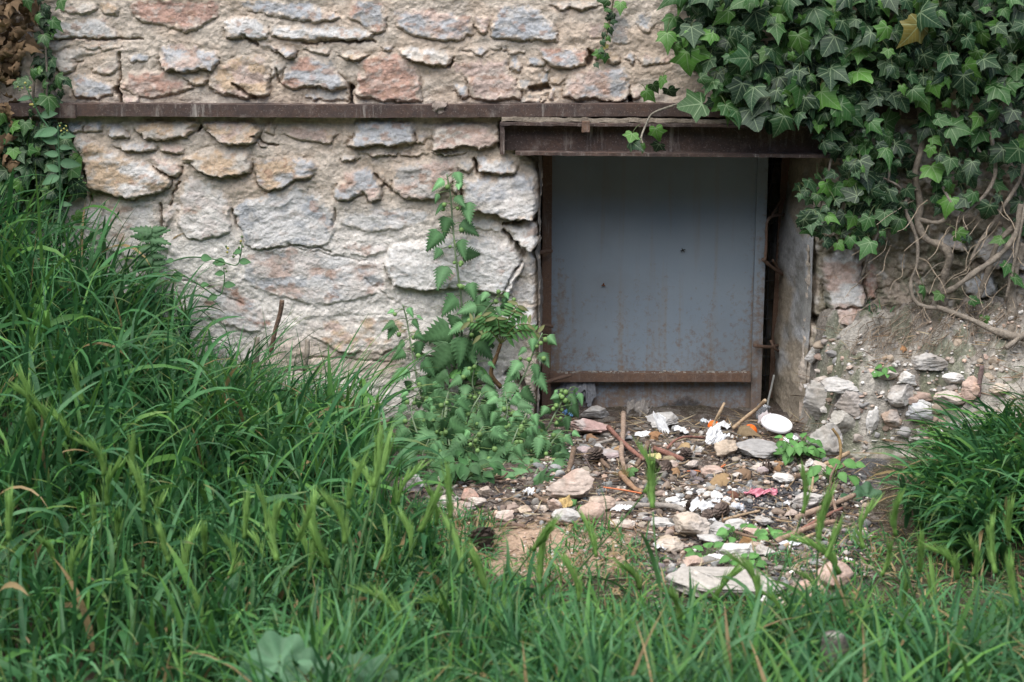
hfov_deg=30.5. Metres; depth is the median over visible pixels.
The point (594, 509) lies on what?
rock
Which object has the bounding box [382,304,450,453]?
nettle
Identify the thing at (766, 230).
iron hook
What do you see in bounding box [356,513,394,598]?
wild barley
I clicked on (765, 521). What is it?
rock
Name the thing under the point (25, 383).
wild barley
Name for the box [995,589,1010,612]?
wild barley
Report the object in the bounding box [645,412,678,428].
rock
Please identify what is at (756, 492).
plastic wrapper
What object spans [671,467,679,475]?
dry leaf
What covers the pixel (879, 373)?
weed
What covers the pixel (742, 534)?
stick
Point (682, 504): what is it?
rock
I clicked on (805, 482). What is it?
wild barley
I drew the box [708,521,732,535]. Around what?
rock
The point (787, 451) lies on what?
weed
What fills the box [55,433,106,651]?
wild barley
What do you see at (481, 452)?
nettle
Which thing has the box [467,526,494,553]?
pine cone
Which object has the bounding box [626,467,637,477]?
weed
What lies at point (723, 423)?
paper scrap
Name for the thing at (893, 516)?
wild barley
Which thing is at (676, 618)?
wild barley
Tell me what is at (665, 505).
stick
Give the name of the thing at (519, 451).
nettle
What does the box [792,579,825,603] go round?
rock
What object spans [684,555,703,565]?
rock
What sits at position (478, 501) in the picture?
rock
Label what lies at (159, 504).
wild barley
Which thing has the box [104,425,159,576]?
wild barley
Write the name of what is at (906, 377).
rock
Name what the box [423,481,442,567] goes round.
wild barley
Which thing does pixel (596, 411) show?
rock
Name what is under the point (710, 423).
orange peel
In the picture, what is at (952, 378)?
rock
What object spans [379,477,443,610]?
wild barley
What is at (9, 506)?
wild barley
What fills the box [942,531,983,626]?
wild barley
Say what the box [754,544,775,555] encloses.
rock
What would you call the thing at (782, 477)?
rock
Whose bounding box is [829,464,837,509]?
stick
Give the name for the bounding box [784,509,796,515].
rock
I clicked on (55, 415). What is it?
wild barley
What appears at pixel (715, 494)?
rock
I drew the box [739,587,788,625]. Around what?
wild barley
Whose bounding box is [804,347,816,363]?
rock
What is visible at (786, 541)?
paper scrap
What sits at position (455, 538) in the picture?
wild barley
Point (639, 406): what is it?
plastic bag
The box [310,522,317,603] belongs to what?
wild barley
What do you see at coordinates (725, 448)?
rock
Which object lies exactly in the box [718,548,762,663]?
wild barley
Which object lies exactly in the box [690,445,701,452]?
rock
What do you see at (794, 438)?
paper scrap
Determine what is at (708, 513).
pine cone
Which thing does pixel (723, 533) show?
weed
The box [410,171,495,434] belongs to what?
nettle
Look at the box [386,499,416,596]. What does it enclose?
wild barley
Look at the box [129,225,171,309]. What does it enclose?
thistle
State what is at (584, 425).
rock
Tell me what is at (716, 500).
paper scrap
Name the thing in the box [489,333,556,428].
nettle
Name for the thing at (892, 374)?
rock
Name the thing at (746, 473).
dry leaf
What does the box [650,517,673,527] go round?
rock
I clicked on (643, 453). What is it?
wild barley
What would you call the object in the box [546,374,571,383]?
iron hook
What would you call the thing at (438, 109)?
iron band
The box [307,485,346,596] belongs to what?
wild barley
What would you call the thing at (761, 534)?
weed
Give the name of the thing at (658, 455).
yellow leaf
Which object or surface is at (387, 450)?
wild barley
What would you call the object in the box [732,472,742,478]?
rock
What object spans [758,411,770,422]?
paper scrap
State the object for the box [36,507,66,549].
wild barley
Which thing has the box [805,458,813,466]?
rock
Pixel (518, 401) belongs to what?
nettle
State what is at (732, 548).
rock
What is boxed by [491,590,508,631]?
wild barley
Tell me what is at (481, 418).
nettle
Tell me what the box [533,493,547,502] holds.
stick
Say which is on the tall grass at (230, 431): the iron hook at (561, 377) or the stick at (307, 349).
the stick at (307, 349)
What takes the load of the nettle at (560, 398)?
on the ground at (826, 321)
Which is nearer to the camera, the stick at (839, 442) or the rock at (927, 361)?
the stick at (839, 442)
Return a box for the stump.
[820,630,850,681]
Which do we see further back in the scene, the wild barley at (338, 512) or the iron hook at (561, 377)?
the iron hook at (561, 377)
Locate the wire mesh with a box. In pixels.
[762,157,780,390]
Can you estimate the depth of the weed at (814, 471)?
3.83 m
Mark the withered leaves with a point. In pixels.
(11, 48)
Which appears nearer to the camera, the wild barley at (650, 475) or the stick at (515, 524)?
the wild barley at (650, 475)
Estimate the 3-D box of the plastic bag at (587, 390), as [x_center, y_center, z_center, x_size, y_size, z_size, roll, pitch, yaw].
[0.154,0.115,4.539,0.104,0.093,0.021,0,13,0]
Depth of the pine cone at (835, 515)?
3.62 m
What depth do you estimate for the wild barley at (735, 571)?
3.00 m
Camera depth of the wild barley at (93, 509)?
3.13 m
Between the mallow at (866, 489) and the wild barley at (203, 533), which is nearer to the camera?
the wild barley at (203, 533)
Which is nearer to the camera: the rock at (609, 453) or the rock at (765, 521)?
the rock at (765, 521)
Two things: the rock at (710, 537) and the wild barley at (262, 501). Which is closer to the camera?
the wild barley at (262, 501)
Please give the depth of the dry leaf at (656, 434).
4.15 m
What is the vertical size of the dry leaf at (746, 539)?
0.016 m
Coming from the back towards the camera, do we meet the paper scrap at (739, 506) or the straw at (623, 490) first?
the straw at (623, 490)
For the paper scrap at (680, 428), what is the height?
0.028 m
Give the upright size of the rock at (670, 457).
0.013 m
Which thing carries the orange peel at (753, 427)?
on the ground at (826, 321)
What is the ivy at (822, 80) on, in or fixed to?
attached to the rubble stone wall
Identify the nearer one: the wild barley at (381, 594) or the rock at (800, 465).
the wild barley at (381, 594)
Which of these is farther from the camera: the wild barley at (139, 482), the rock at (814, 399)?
the rock at (814, 399)
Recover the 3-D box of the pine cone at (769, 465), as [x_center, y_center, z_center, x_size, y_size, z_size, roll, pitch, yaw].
[0.532,0.262,3.932,0.033,0.032,0.033,0,13,0]
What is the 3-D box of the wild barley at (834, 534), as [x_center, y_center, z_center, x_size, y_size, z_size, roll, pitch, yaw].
[0.418,0.421,2.793,0.145,0.377,0.062,17,-6,40]
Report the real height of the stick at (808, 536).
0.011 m
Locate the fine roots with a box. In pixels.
[837,300,1020,365]
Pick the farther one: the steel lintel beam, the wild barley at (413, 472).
the steel lintel beam
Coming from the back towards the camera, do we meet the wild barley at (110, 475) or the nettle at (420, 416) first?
the nettle at (420, 416)
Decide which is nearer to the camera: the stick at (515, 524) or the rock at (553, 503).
the stick at (515, 524)
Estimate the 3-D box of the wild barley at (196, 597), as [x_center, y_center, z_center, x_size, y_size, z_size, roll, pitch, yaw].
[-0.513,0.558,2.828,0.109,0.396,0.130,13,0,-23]
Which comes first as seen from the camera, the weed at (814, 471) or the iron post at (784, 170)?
the weed at (814, 471)
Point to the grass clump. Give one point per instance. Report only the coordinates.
(969, 479)
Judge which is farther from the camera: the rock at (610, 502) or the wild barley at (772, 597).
the rock at (610, 502)
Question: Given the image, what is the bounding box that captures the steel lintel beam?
[500,116,841,157]
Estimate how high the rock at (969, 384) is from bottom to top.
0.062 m
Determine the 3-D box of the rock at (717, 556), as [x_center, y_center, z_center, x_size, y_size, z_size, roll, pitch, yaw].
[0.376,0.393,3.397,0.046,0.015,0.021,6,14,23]
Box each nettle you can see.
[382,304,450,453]
[386,381,447,479]
[393,437,457,482]
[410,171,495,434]
[414,391,473,461]
[429,432,509,481]
[445,391,497,475]
[447,289,515,367]
[447,426,507,478]
[448,360,502,435]
[471,426,534,483]
[472,391,533,458]
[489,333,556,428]
[494,413,557,490]
[495,386,583,478]
[510,430,579,475]
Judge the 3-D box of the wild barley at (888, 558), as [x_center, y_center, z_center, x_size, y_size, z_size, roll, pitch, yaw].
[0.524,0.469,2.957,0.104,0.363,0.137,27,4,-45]
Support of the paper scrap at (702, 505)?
on the ground at (826, 321)
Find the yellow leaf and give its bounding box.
[648,453,661,458]
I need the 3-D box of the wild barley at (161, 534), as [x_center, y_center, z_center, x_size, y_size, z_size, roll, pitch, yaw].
[-0.462,0.425,2.788,0.061,0.370,0.142,-16,11,-9]
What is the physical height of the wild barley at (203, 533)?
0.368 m
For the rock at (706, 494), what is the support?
on the ground at (826, 321)
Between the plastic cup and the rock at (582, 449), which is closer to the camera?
the rock at (582, 449)
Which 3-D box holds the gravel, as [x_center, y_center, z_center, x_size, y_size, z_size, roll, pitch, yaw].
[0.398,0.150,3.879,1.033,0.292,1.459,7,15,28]
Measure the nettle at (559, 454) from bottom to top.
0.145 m
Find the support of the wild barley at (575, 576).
on the ground at (826, 321)
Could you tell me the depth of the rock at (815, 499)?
3.71 m
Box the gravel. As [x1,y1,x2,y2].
[416,303,1022,607]
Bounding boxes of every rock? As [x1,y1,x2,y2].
[402,474,422,490]
[437,495,455,506]
[447,508,464,517]
[453,501,475,510]
[461,488,478,501]
[468,497,486,507]
[477,486,493,496]
[494,510,513,521]
[517,505,532,512]
[532,505,548,511]
[546,468,593,498]
[547,498,561,510]
[551,508,582,521]
[570,418,607,433]
[576,446,589,457]
[579,502,604,522]
[580,405,608,417]
[588,496,616,509]
[602,449,618,458]
[610,519,634,527]
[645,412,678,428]
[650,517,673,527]
[656,534,684,552]
[663,456,676,460]
[664,566,785,596]
[665,496,679,504]
[670,460,678,467]
[673,512,710,535]
[678,501,686,507]
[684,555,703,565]
[685,460,697,467]
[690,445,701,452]
[696,488,705,494]
[697,534,722,541]
[700,465,724,476]
[702,491,710,497]
[707,554,722,558]
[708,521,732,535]
[711,490,723,500]
[714,439,737,457]
[718,543,754,556]
[722,496,731,501]
[725,518,746,530]
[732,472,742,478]
[736,439,777,458]
[742,527,757,534]
[749,541,761,546]
[752,461,782,469]
[754,515,773,525]
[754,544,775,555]
[756,466,768,474]
[772,473,794,483]
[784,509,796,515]
[791,492,822,508]
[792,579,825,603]
[796,464,808,470]
[803,380,826,419]
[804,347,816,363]
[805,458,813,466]
[806,423,842,456]
[812,460,826,475]
[813,376,826,381]
[818,561,853,587]
[820,377,858,393]
[829,410,854,434]
[834,390,861,416]
[866,407,878,432]
[880,369,899,379]
[881,409,902,427]
[887,384,914,406]
[897,371,916,385]
[905,399,933,420]
[911,352,948,370]
[933,390,964,404]
[942,372,964,383]
[961,376,979,402]
[990,383,1009,395]
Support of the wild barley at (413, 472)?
on the ground at (826, 321)
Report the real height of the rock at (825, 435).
0.086 m
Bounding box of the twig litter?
[387,419,888,577]
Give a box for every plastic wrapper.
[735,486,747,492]
[744,487,777,496]
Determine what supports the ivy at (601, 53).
attached to the rubble stone wall
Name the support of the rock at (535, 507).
on the ground at (826, 321)
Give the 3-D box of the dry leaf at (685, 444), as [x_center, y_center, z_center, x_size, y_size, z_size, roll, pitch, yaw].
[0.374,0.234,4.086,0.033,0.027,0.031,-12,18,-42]
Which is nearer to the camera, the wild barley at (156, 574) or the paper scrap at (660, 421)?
the wild barley at (156, 574)
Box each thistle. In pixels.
[15,82,86,243]
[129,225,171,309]
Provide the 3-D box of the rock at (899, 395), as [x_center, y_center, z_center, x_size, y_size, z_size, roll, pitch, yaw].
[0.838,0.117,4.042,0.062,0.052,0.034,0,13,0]
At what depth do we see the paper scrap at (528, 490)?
3.75 m
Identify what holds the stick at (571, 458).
on the ground at (826, 321)
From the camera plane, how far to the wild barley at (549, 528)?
2.93 m
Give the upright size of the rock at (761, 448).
0.032 m
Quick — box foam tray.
[761,414,792,433]
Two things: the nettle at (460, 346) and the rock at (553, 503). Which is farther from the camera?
the nettle at (460, 346)
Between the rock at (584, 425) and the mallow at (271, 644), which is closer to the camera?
the mallow at (271, 644)
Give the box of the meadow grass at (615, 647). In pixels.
[163,528,1023,681]
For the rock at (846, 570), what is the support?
on the ground at (826, 321)
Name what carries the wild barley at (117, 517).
on the ground at (826, 321)
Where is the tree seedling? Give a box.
[460,300,544,388]
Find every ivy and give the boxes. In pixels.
[0,0,89,231]
[592,0,626,67]
[623,0,1023,349]
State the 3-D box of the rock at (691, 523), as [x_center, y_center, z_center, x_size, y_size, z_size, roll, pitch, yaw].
[0.338,0.346,3.522,0.070,0.048,0.055,0,13,0]
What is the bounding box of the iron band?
[2,100,916,118]
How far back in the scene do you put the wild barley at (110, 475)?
3.00 m
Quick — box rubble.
[407,330,1023,599]
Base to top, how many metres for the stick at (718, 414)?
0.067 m
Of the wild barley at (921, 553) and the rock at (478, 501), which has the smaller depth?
the wild barley at (921, 553)
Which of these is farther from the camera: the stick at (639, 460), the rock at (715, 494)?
the stick at (639, 460)
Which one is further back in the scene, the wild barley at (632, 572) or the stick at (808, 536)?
the stick at (808, 536)
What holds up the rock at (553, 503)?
on the ground at (826, 321)
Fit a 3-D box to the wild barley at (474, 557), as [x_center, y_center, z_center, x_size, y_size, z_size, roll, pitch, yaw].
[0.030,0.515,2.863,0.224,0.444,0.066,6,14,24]
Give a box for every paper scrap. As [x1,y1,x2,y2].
[522,487,534,494]
[610,504,633,510]
[635,431,662,436]
[653,411,669,433]
[674,425,687,434]
[689,497,713,511]
[700,418,710,423]
[710,497,720,508]
[716,420,730,428]
[731,502,744,510]
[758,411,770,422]
[779,540,800,545]
[783,435,800,442]
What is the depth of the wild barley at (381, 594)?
2.80 m
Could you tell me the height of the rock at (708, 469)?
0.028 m
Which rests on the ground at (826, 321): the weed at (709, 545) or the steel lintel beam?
the weed at (709, 545)
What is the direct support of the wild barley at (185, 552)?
on the ground at (826, 321)
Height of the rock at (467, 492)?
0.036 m
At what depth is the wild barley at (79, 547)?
2.89 m
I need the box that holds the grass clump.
[866,366,1023,577]
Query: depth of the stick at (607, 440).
4.12 m
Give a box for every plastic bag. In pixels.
[556,370,596,406]
[626,398,651,416]
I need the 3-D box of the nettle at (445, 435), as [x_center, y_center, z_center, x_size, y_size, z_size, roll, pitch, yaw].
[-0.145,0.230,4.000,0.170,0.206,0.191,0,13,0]
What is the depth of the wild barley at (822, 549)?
2.87 m
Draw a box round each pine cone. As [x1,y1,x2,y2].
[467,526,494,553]
[586,446,603,461]
[645,457,660,472]
[658,459,672,472]
[680,447,692,457]
[684,499,696,511]
[701,509,713,518]
[713,501,729,517]
[760,459,773,472]
[829,511,842,523]
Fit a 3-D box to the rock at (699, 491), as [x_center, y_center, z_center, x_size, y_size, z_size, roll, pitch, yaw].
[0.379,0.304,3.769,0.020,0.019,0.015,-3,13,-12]
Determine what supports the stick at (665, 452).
on the ground at (826, 321)
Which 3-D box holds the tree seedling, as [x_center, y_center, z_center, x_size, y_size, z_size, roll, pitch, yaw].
[-0.022,0.010,4.215,0.190,0.214,0.062,0,13,0]
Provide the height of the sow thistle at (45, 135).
0.352 m
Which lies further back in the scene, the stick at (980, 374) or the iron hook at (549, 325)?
the iron hook at (549, 325)
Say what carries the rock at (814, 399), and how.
on the ground at (826, 321)
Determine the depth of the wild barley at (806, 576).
2.97 m
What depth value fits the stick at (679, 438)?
4.09 m
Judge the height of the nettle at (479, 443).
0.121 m
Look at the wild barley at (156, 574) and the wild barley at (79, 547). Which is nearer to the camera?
the wild barley at (79, 547)
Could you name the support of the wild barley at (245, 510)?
on the ground at (826, 321)
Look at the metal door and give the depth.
4.49 m
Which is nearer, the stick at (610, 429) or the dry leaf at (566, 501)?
the dry leaf at (566, 501)
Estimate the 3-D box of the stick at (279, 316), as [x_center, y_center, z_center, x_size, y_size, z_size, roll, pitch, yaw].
[-0.529,-0.033,4.216,0.040,0.120,0.012,-5,14,-20]
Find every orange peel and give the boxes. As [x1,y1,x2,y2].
[707,420,717,426]
[747,424,756,431]
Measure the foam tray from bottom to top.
0.035 m
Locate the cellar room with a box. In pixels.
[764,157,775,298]
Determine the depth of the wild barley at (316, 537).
2.88 m
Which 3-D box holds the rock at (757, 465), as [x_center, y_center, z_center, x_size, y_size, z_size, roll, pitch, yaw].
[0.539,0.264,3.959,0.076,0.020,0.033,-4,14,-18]
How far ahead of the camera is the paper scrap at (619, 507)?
3.66 m
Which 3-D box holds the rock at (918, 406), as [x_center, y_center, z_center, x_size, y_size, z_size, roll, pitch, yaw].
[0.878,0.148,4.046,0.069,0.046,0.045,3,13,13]
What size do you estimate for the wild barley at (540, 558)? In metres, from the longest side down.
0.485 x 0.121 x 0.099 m
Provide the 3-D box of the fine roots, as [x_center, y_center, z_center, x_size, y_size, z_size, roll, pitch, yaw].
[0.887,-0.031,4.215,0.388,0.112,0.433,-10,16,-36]
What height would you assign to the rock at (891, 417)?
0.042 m
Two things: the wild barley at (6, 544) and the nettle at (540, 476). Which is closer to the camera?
the wild barley at (6, 544)
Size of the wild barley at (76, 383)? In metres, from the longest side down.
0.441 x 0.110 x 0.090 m
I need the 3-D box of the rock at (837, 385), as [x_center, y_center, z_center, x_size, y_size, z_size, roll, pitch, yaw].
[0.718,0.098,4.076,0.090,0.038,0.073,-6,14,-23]
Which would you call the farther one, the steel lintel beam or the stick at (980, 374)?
the steel lintel beam
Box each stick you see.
[254,337,259,365]
[269,299,283,352]
[302,339,309,370]
[426,484,457,498]
[444,379,485,384]
[495,522,526,528]
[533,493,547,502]
[537,516,633,529]
[567,446,575,472]
[576,450,590,468]
[596,434,627,443]
[598,455,610,469]
[606,425,644,460]
[615,501,685,511]
[618,471,643,493]
[619,411,626,469]
[634,440,650,467]
[652,446,684,460]
[666,435,704,449]
[712,402,725,426]
[723,510,759,520]
[731,399,766,429]
[734,530,757,538]
[775,519,835,542]
[781,471,806,483]
[783,532,815,546]
[794,493,855,519]
[801,506,843,527]
[810,477,813,492]
[824,451,849,465]
[828,457,854,469]
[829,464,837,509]
[831,428,841,473]
[977,365,983,396]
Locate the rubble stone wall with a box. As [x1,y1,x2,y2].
[0,0,1023,421]
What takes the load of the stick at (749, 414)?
on the ground at (826, 321)
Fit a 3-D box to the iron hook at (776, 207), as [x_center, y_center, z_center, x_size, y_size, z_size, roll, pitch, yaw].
[0.630,-0.316,4.472,0.010,0.045,0.072,8,15,30]
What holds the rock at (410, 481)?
on the ground at (826, 321)
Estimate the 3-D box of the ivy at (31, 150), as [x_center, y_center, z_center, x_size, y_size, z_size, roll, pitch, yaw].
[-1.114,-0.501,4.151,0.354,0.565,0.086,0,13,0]
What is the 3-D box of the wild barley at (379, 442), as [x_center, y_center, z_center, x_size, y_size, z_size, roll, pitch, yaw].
[-0.300,0.339,2.841,0.100,0.490,0.122,1,-18,38]
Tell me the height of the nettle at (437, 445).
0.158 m
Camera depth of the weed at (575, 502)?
3.71 m
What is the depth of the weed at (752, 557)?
3.37 m
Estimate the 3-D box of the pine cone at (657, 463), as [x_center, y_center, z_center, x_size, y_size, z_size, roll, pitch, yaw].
[0.296,0.260,3.921,0.037,0.038,0.039,0,13,0]
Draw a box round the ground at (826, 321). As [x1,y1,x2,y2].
[0,295,1023,681]
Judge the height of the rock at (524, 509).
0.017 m
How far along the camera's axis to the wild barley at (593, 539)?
3.11 m
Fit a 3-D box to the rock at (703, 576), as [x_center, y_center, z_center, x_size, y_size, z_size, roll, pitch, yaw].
[0.364,0.413,3.238,0.174,0.040,0.160,-8,15,-30]
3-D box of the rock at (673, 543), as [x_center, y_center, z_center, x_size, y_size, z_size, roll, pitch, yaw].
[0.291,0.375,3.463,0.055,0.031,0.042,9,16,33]
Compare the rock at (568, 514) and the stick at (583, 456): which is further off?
the stick at (583, 456)
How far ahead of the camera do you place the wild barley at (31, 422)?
3.23 m
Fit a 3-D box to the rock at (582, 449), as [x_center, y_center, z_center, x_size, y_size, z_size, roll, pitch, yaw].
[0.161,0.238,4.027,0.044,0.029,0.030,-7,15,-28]
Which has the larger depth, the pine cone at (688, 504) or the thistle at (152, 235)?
the thistle at (152, 235)
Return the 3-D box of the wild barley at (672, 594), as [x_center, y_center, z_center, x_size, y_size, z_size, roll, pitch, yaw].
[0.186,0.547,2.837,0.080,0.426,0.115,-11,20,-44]
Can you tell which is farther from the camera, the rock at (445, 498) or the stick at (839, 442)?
the stick at (839, 442)
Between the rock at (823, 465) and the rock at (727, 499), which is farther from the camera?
the rock at (823, 465)
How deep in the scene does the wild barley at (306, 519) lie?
2.85 m
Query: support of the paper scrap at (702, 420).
on the ground at (826, 321)
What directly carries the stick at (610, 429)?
on the ground at (826, 321)
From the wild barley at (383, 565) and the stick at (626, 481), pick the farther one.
the stick at (626, 481)
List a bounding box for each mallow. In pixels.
[235,630,398,681]
[839,481,881,528]
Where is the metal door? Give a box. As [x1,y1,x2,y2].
[542,155,768,409]
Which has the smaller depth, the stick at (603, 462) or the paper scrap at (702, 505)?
the paper scrap at (702, 505)
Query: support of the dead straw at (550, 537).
on the ground at (826, 321)
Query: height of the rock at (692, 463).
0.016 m
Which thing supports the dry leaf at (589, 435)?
on the ground at (826, 321)
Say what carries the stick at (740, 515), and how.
on the ground at (826, 321)
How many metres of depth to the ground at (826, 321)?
4.05 m
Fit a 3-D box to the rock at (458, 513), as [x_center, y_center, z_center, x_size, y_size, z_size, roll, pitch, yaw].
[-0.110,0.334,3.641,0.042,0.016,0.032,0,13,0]
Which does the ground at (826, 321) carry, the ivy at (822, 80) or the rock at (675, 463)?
the rock at (675, 463)
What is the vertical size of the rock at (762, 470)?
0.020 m
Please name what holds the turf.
on the ground at (826, 321)
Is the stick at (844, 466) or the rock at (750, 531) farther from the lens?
the stick at (844, 466)
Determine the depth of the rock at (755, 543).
3.45 m
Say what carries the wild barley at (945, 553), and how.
on the ground at (826, 321)
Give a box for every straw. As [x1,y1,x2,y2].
[14,291,1023,676]
[603,487,641,493]
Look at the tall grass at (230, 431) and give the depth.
3.32 m
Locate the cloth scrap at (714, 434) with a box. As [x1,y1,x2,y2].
[705,425,729,444]
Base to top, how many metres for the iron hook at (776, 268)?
0.062 m
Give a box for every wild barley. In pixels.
[0,361,36,505]
[0,539,45,595]
[2,379,88,529]
[2,479,41,667]
[17,405,66,518]
[34,535,60,636]
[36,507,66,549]
[42,399,76,511]
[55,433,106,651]
[65,533,100,661]
[69,358,152,482]
[87,489,104,554]
[100,454,141,614]
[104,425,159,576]
[111,503,122,552]
[124,455,149,644]
[145,489,167,563]
[153,515,225,676]
[153,540,162,584]
[175,519,205,636]
[181,528,246,623]
[189,584,219,681]
[191,519,209,615]
[219,479,293,621]
[234,487,273,620]
[234,525,272,593]
[241,497,314,630]
[264,495,331,627]
[271,520,317,616]
[279,422,386,618]
[300,502,411,597]
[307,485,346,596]
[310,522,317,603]
[318,488,359,637]
[320,448,416,611]
[339,424,419,598]
[345,582,405,638]
[347,457,378,603]
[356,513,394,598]
[370,549,396,580]
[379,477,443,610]
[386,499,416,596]
[389,459,445,548]
[412,589,451,614]
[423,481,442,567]
[432,459,481,653]
[439,508,483,669]
[465,538,501,623]
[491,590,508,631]
[494,510,562,602]
[520,518,548,626]
[551,545,583,648]
[557,435,662,602]
[577,509,599,607]
[598,451,663,627]
[608,557,642,608]
[656,583,685,650]
[664,605,684,630]
[696,560,754,631]
[716,461,829,609]
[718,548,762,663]
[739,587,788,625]
[743,514,857,645]
[778,530,846,628]
[791,568,825,601]
[808,477,838,603]
[846,491,925,619]
[858,536,894,616]
[887,486,946,632]
[899,568,911,609]
[905,539,960,625]
[911,526,941,605]
[924,553,938,630]
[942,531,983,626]
[982,509,1021,675]
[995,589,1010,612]
[1003,491,1020,604]
[1004,549,1023,626]
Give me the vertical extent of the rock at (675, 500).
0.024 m
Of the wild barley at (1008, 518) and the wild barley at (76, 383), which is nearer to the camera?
the wild barley at (1008, 518)
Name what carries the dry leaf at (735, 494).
on the ground at (826, 321)
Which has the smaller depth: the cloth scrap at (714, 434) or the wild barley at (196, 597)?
the wild barley at (196, 597)
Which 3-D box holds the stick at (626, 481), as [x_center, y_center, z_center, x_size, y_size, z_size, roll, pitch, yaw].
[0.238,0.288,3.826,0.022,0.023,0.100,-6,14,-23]
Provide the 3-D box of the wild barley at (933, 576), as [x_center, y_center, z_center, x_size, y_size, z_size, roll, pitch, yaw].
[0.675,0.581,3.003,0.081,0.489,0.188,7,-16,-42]
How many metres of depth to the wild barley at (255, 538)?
3.08 m
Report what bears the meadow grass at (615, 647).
on the ground at (826, 321)
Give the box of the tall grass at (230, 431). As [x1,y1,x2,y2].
[0,151,584,681]
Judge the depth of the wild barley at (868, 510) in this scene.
2.92 m
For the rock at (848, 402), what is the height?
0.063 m
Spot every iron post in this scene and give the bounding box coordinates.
[539,155,542,402]
[768,158,789,397]
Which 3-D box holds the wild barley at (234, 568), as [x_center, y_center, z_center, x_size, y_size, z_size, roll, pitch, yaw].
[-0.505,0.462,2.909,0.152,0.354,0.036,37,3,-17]
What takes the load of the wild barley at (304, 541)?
on the ground at (826, 321)
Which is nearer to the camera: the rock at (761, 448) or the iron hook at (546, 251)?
the rock at (761, 448)
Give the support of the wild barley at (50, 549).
on the ground at (826, 321)
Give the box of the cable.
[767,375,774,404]
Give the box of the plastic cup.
[755,403,770,419]
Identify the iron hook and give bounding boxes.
[540,249,552,253]
[541,324,553,327]
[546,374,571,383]
[753,340,778,351]
[761,257,782,275]
[764,213,784,260]
[771,197,781,214]
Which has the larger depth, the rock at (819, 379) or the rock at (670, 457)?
the rock at (819, 379)
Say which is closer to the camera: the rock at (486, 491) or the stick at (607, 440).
the rock at (486, 491)
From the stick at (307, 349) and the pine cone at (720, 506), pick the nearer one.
the pine cone at (720, 506)
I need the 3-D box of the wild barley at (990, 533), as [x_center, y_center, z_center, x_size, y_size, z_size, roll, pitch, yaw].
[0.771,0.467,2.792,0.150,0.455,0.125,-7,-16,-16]
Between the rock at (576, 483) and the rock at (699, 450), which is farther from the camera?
the rock at (699, 450)
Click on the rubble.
(818, 346)
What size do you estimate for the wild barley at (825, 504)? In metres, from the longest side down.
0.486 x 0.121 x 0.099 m
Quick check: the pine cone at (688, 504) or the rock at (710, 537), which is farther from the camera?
the pine cone at (688, 504)
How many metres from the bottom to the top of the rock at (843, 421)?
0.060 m
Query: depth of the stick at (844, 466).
3.93 m
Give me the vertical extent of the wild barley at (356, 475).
0.452 m
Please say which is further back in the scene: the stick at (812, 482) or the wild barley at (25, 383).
the stick at (812, 482)
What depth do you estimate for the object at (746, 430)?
4.18 m
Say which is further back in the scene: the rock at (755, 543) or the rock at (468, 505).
the rock at (468, 505)
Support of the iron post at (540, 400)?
on the ground at (826, 321)
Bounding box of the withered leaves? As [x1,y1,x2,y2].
[0,0,42,172]
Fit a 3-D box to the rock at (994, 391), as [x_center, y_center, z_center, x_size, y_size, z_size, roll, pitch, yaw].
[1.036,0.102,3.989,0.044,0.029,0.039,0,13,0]
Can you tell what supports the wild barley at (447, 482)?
on the ground at (826, 321)
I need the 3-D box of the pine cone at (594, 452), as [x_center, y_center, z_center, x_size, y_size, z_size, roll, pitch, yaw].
[0.176,0.244,3.992,0.038,0.039,0.038,0,13,0]
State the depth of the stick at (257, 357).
4.25 m
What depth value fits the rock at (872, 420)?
4.04 m
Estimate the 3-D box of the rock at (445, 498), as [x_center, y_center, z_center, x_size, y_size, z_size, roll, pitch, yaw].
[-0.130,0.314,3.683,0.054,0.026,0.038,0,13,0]
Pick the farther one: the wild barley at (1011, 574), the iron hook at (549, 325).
the iron hook at (549, 325)
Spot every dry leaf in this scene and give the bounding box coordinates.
[559,494,572,507]
[586,433,598,440]
[648,431,663,439]
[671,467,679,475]
[678,442,690,447]
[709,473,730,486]
[727,490,739,499]
[733,468,751,479]
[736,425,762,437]
[738,536,751,543]
[773,460,782,471]
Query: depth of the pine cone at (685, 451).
4.00 m
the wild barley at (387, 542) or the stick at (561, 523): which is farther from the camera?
the stick at (561, 523)
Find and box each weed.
[161,236,250,300]
[423,450,504,487]
[449,364,487,384]
[569,499,581,509]
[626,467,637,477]
[683,541,725,557]
[713,523,756,542]
[719,552,767,568]
[753,525,795,541]
[773,433,825,465]
[806,458,865,486]
[871,364,896,377]
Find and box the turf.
[271,296,1023,671]
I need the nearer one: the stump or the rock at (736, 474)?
the stump
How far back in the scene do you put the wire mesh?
4.61 m
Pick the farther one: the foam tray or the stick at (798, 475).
the foam tray
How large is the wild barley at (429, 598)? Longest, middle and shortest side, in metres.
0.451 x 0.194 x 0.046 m
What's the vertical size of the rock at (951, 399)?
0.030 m
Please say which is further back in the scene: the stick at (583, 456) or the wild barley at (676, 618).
the stick at (583, 456)
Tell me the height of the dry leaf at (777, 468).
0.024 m
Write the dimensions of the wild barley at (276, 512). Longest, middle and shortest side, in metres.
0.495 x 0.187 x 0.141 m
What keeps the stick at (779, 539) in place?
on the ground at (826, 321)

